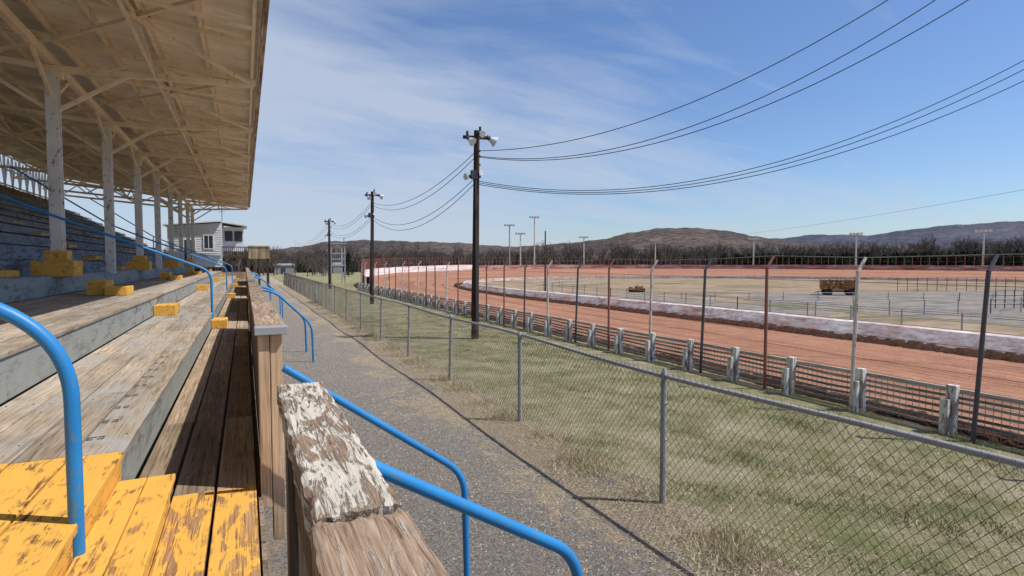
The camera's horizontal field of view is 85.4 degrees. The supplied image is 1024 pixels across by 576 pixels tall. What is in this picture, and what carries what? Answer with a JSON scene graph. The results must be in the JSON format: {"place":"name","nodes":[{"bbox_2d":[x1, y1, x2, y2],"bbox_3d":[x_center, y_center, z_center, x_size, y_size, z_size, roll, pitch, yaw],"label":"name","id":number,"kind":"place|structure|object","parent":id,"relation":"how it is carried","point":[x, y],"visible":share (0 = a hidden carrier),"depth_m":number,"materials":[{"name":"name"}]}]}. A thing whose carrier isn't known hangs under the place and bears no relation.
{"place":"outdoors","nodes":[
{"label":"outdoors","id":0,"kind":"place"},
{"bbox_2d":[148,276,809,575],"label":"path","id":1,"kind":"structure","parent":0,"point":[292,319],"depth_m":5.79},
{"bbox_2d":[255,277,283,317],"bbox_3d":[-10.044,0.378,22.730,1.266,1.745,0.085,-1,3,-26],"label":"handrail","id":2,"kind":"object","parent":1,"relation":"on","point":[273,289],"visible":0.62,"depth_m":22.77,"materials":[{"name":"blue metal"}]},
{"bbox_2d":[260,286,307,351],"bbox_3d":[-5.794,0.786,13.909,1.266,1.745,0.085,-1,3,-26],"label":"handrail","id":3,"kind":"object","parent":1,"relation":"on","point":[304,321],"visible":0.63,"depth_m":14.15,"materials":[{"name":"blue metal"}]},
{"bbox_2d":[262,289,314,361],"bbox_3d":[-5.101,0.853,12.469,1.266,1.745,0.085,-1,3,-26],"label":"handrail","id":4,"kind":"object","parent":1,"relation":"on","point":[297,312],"visible":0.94,"depth_m":12.60,"materials":[{"name":"blue metal"}]},
{"bbox_2d":[277,382,449,575],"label":"wooden railing","id":5,"kind":"object","parent":1,"relation":"on","point":[347,515],"visible":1,"depth_m":1.01,"materials":[{"name":"white wood"}]},
{"bbox_2d":[281,365,469,575],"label":"handrail","id":6,"kind":"object","parent":1,"relation":"on","point":[373,420],"visible":1,"depth_m":3.72,"materials":[{"name":"blue metal"}]},
{"bbox_2d":[374,459,582,575],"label":"handrail","id":7,"kind":"object","parent":1,"relation":"on","point":[413,484],"visible":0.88,"depth_m":2.28,"materials":[{"name":"blue metal"}]},
{"bbox_2d":[300,301,923,575],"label":"dry weeds","id":8,"kind":"object","parent":1,"relation":"on","point":[732,554],"visible":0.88,"depth_m":5.82,"materials":[{"name":"beige plant"}]},
{"bbox_2d":[313,311,917,575],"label":"straw litter","id":9,"kind":"object","parent":1,"relation":"on","point":[561,474],"visible":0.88,"depth_m":5.50,"materials":[{"name":"beige plant"}]},
{"bbox_2d":[0,272,1023,575],"bbox_3d":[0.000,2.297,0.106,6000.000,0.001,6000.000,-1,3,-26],"label":"ground","id":10,"kind":"structure","parent":0,"point":[710,422],"depth_m":6.71,"materials":[{"name":"green plant"}]},
{"bbox_2d":[0,0,269,575],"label":"grandstand","id":11,"kind":"object","parent":10,"relation":"on","point":[157,100],"visible":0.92,"depth_m":10.83,"materials":[{"name":"brown wood"}]},
{"bbox_2d":[0,302,85,559],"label":"handrail","id":12,"kind":"object","parent":11,"relation":"on","point":[45,339],"visible":0.87,"depth_m":2.36,"materials":[{"name":"blue metal"}]},
{"bbox_2d":[0,194,213,318],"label":"handrail","id":13,"kind":"object","parent":11,"relation":"on","point":[114,237],"visible":0.9,"depth_m":11.65,"materials":[{"name":"blue metal"}]},
{"bbox_2d":[10,165,227,292],"bbox_3d":[-14.685,-2.041,21.160,6.780,4.722,0.092,-1,3,-26],"label":"handrail","id":14,"kind":"object","parent":11,"relation":"on","point":[128,231],"visible":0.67,"depth_m":21.25,"materials":[{"name":"blue metal"}]},
{"bbox_2d":[90,199,232,283],"bbox_3d":[-19.629,-2.516,31.421,6.780,4.722,0.092,-1,3,-26],"label":"handrail","id":15,"kind":"object","parent":11,"relation":"on","point":[170,243],"visible":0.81,"depth_m":31.43,"materials":[{"name":"blue metal"}]},
{"bbox_2d":[246,273,255,308],"bbox_3d":[-8.495,0.272,18.012,0.195,1.392,9.630,-1,3,-26],"label":"wooden railing","id":16,"kind":"object","parent":11,"relation":"on","point":[250,277],"visible":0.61,"depth_m":16.26,"materials":[{"name":"brown wood"}]},
{"bbox_2d":[248,281,287,539],"bbox_3d":[-3.577,0.744,7.804,0.195,1.392,9.510,-1,3,-26],"label":"wooden railing","id":17,"kind":"object","parent":11,"relation":"on","point":[268,327],"visible":0.95,"depth_m":3.57,"materials":[{"name":"brown wood"}]},
{"bbox_2d":[162,207,248,271],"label":"press box","id":18,"kind":"object","parent":10,"relation":"on","point":[216,240],"visible":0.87,"depth_m":47.97,"materials":[{"name":"white wood"}]},
{"bbox_2d":[184,231,241,260],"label":"windows","id":19,"kind":"structure","parent":18,"relation":"in","point":[228,234],"depth_m":47.85,"materials":[{"name":"black glass"}]},
{"bbox_2d":[252,255,257,274],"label":"bare tree","id":20,"kind":"object","parent":10,"relation":"on","point":[256,264],"visible":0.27,"depth_m":99.76,"materials":[{"name":"brown plant"}]},
{"bbox_2d":[247,246,269,286],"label":"wooden platform","id":21,"kind":"structure","parent":10,"relation":"on","point":[260,253],"depth_m":51.00,"materials":[{"name":"beige wood"}]},
{"bbox_2d":[274,263,294,273],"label":"shed","id":22,"kind":"structure","parent":10,"relation":"on","point":[286,268],"depth_m":107.63,"materials":[{"name":"grey"}]},
{"bbox_2d":[319,262,340,273],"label":"shed","id":23,"kind":"structure","parent":10,"relation":"on","point":[336,269],"depth_m":113.68,"materials":[{"name":"grey"}]},
{"bbox_2d":[324,218,336,288],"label":"utility pole","id":24,"kind":"object","parent":10,"relation":"on","point":[329,247],"visible":0.94,"depth_m":47.74,"materials":[{"name":"brown wood"}]},
{"bbox_2d":[327,243,346,283],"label":"flag stand","id":25,"kind":"object","parent":10,"relation":"on","point":[344,253],"visible":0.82,"depth_m":58.97,"materials":[{"name":"metal"}]},
{"bbox_2d":[343,252,355,275],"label":"evergreen tree","id":26,"kind":"object","parent":10,"relation":"on","point":[348,267],"visible":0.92,"depth_m":90.87,"materials":[{"name":"green plant"}]},
{"bbox_2d":[364,189,383,303],"bbox_3d":[-7.588,-2.180,30.688,1.105,6.523,0.460,-1,3,-26],"label":"utility pole","id":27,"kind":"object","parent":10,"relation":"on","point":[371,197],"visible":0.97,"depth_m":30.59,"materials":[{"name":"brown wood"}]},
{"bbox_2d":[391,241,424,265],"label":"bare tree","id":28,"kind":"object","parent":10,"relation":"on","point":[411,251],"visible":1,"depth_m":115.44,"materials":[{"name":"brown plant"}]},
{"bbox_2d":[364,265,471,283],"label":"track outer wall","id":29,"kind":"structure","parent":10,"relation":"on","point":[429,268],"depth_m":82.34,"materials":[{"name":"white paint"}]},
{"bbox_2d":[463,127,497,338],"bbox_3d":[-0.914,-1.526,16.558,1.065,6.521,0.460,-1,3,-26],"label":"utility pole","id":30,"kind":"object","parent":10,"relation":"on","point":[474,140],"visible":0.99,"depth_m":16.48,"materials":[{"name":"brown wood"}]},
{"bbox_2d":[294,0,1023,250],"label":"power lines","id":31,"kind":"object","parent":30,"relation":"attached to","point":[705,128],"visible":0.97,"depth_m":13.96,"materials":[{"name":"rubber"}]},
{"bbox_2d":[504,224,514,264],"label":"light tower","id":32,"kind":"structure","parent":10,"relation":"on","point":[509,238],"depth_m":104.54,"materials":[{"name":"metal"}]},
{"bbox_2d":[515,233,524,264],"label":"light tower","id":33,"kind":"structure","parent":10,"relation":"on","point":[520,244],"depth_m":108.04,"materials":[{"name":"grey metal"}]},
{"bbox_2d":[529,216,538,264],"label":"light tower","id":34,"kind":"structure","parent":10,"relation":"on","point":[534,235],"depth_m":109.51,"materials":[{"name":"grey metal"}]},
{"bbox_2d":[531,245,543,264],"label":"bare tree","id":35,"kind":"object","parent":10,"relation":"on","point":[536,251],"visible":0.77,"depth_m":124.65,"materials":[{"name":"brown plant"}]},
{"bbox_2d":[544,231,545,290],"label":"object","id":36,"kind":"structure","parent":10,"relation":"on","point":[545,264],"depth_m":38.90,"materials":[{"name":"brown metal"}]},
{"bbox_2d":[540,242,557,264],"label":"bare tree","id":37,"kind":"object","parent":10,"relation":"on","point":[550,252],"visible":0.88,"depth_m":120.69,"materials":[{"name":"brown plant"}]},
{"bbox_2d":[579,236,587,257],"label":"light tower","id":38,"kind":"structure","parent":10,"relation":"on","point":[583,243],"depth_m":119.59,"materials":[{"name":"grey metal"}]},
{"bbox_2d":[163,233,1023,275],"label":"distant tree line","id":39,"kind":"object","parent":10,"relation":"on","point":[318,258],"visible":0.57,"depth_m":125.36,"materials":[{"name":"brown plant"}]},
{"bbox_2d":[194,250,1011,272],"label":"undergrowth","id":40,"kind":"object","parent":10,"relation":"on","point":[243,267],"visible":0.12,"depth_m":134.52,"materials":[{"name":"brown plant"}]},
{"bbox_2d":[283,272,1023,575],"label":"chain link fence","id":41,"kind":"object","parent":10,"relation":"on","point":[664,375],"visible":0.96,"depth_m":5.14,"materials":[{"name":"metal"}]},
{"bbox_2d":[650,239,659,262],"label":"light tower","id":42,"kind":"structure","parent":10,"relation":"on","point":[655,247],"depth_m":119.60,"materials":[{"name":"grey metal"}]},
{"bbox_2d":[358,283,959,434],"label":"posts","id":43,"kind":"object","parent":10,"relation":"on","point":[948,412],"visible":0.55,"depth_m":10.77,"materials":[{"name":"grey concrete"}]},
{"bbox_2d":[358,282,1023,443],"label":"slats","id":44,"kind":"object","parent":10,"relation":"on","point":[508,312],"visible":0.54,"depth_m":9.26,"materials":[{"name":"brown wood"}]},
{"bbox_2d":[361,254,1023,442],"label":"catch fence","id":45,"kind":"object","parent":10,"relation":"on","point":[979,376],"visible":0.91,"depth_m":10.01,"materials":[{"name":"metal"}]},
{"bbox_2d":[361,256,1023,284],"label":"catch fence","id":46,"kind":"object","parent":10,"relation":"on","point":[364,266],"visible":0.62,"depth_m":88.77,"materials":[{"name":"metal"}]},
{"bbox_2d":[375,269,1023,434],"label":"racetrack","id":47,"kind":"structure","parent":10,"relation":"on","point":[993,369],"depth_m":16.33,"materials":[{"name":"red soil"}]},
{"bbox_2d":[388,291,1023,448],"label":"dirt berm","id":48,"kind":"structure","parent":10,"relation":"on","point":[1011,442],"depth_m":8.55,"materials":[{"name":"brown soil"}]},
{"bbox_2d":[453,283,1023,363],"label":"dirt berm","id":49,"kind":"structure","parent":10,"relation":"on","point":[991,354],"depth_m":17.43,"materials":[{"name":"brown soil"}]},
{"bbox_2d":[460,276,1023,285],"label":"concrete infield wall","id":50,"kind":"structure","parent":10,"relation":"on","point":[742,277],"depth_m":75.30,"materials":[{"name":"white concrete"}]},
{"bbox_2d":[462,282,1023,354],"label":"concrete infield wall","id":51,"kind":"structure","parent":10,"relation":"on","point":[999,342],"depth_m":17.68,"materials":[{"name":"white concrete"}]},
{"bbox_2d":[479,265,1023,270],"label":"track outer wall","id":52,"kind":"structure","parent":10,"relation":"on","point":[934,267],"depth_m":96.94,"materials":[{"name":"concrete"}]},
{"bbox_2d":[479,278,1023,335],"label":"infield","id":53,"kind":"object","parent":10,"relation":"on","point":[692,286],"visible":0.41,"depth_m":48.54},
{"bbox_2d":[532,278,610,290],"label":"pipe fence","id":54,"kind":"object","parent":53,"relation":"on","point":[569,283],"visible":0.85,"depth_m":50.94,"materials":[{"name":"grey metal"}]},
{"bbox_2d":[681,292,1022,300],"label":"pipe fence","id":55,"kind":"object","parent":53,"relation":"on","point":[783,296],"visible":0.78,"depth_m":33.43,"materials":[{"name":"metal"}]},
{"bbox_2d":[815,297,1023,316],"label":"pipe fence","id":56,"kind":"object","parent":53,"relation":"on","point":[958,304],"visible":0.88,"depth_m":23.98,"materials":[{"name":"metal"}]},
{"bbox_2d":[988,290,1023,307],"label":"rusty fence","id":57,"kind":"object","parent":53,"relation":"on","point":[1005,295],"visible":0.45,"depth_m":27.57,"materials":[{"name":"metal"}]},
{"bbox_2d":[748,237,758,257],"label":"light tower","id":58,"kind":"structure","parent":10,"relation":"on","point":[753,244],"depth_m":109.67,"materials":[{"name":"grey metal"}]},
{"bbox_2d":[494,249,1023,265],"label":"evergreen row","id":59,"kind":"object","parent":10,"relation":"on","point":[959,260],"visible":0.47,"depth_m":101.27,"materials":[{"name":"green plant"}]},
{"bbox_2d":[849,232,862,264],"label":"light tower","id":60,"kind":"structure","parent":10,"relation":"on","point":[858,233],"depth_m":95.04,"materials":[{"name":"grey metal"}]},
{"bbox_2d":[975,229,992,264],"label":"light tower","id":61,"kind":"structure","parent":10,"relation":"on","point":[984,231],"depth_m":81.10,"materials":[{"name":"grey metal"}]},
{"bbox_2d":[0,0,1023,251],"label":"sky","id":62,"kind":"structure","parent":0,"point":[359,97],"materials":[{"name":"blue"}]},
{"bbox_2d":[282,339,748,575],"bbox_3d":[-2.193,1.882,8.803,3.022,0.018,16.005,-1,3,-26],"label":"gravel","id":63,"kind":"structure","parent":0,"point":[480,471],"depth_m":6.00,"materials":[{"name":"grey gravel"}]},
{"bbox_2d":[231,227,990,262],"bbox_3d":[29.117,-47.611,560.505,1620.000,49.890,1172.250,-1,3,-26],"label":"hill","id":64,"kind":"structure","parent":0,"point":[674,237],"depth_m":617.06,"materials":[{"name":"plant"}]},
{"bbox_2d":[626,284,644,291],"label":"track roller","id":65,"kind":"object","parent":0,"point":[639,288],"visible":0.93,"depth_m":42.22,"materials":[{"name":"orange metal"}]},
{"bbox_2d":[567,293,837,316],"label":"pit road","id":66,"kind":"structure","parent":0,"point":[731,305],"depth_m":30.07,"materials":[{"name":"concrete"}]},
{"bbox_2d":[543,282,1023,336],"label":"pipe fence","id":67,"kind":"object","parent":66,"relation":"on","point":[770,305],"visible":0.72,"depth_m":21.03,"materials":[{"name":"metal"}]},
{"bbox_2d":[746,289,1023,325],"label":"pit road","id":68,"kind":"structure","parent":0,"point":[873,298],"depth_m":31.51,"materials":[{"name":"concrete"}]},
{"bbox_2d":[817,279,854,295],"bbox_3d":[22.646,-0.048,38.847,2.674,1.104,1.104,1,3,16],"label":"rusty wagon","id":69,"kind":"object","parent":68,"relation":"on","point":[847,287],"visible":0.91,"depth_m":38.47,"materials":[{"name":"orange metal"}]},
{"bbox_2d":[897,277,1023,290],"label":"rusty fence","id":70,"kind":"object","parent":68,"relation":"on","point":[966,283],"visible":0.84,"depth_m":43.64,"materials":[{"name":"metal"}]},
{"bbox_2d":[772,221,1023,248],"bbox_3d":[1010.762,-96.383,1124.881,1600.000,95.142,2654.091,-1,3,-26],"label":"hill","id":71,"kind":"structure","parent":0,"point":[946,234],"depth_m":1146.82,"materials":[{"name":"plant"}]}
]}

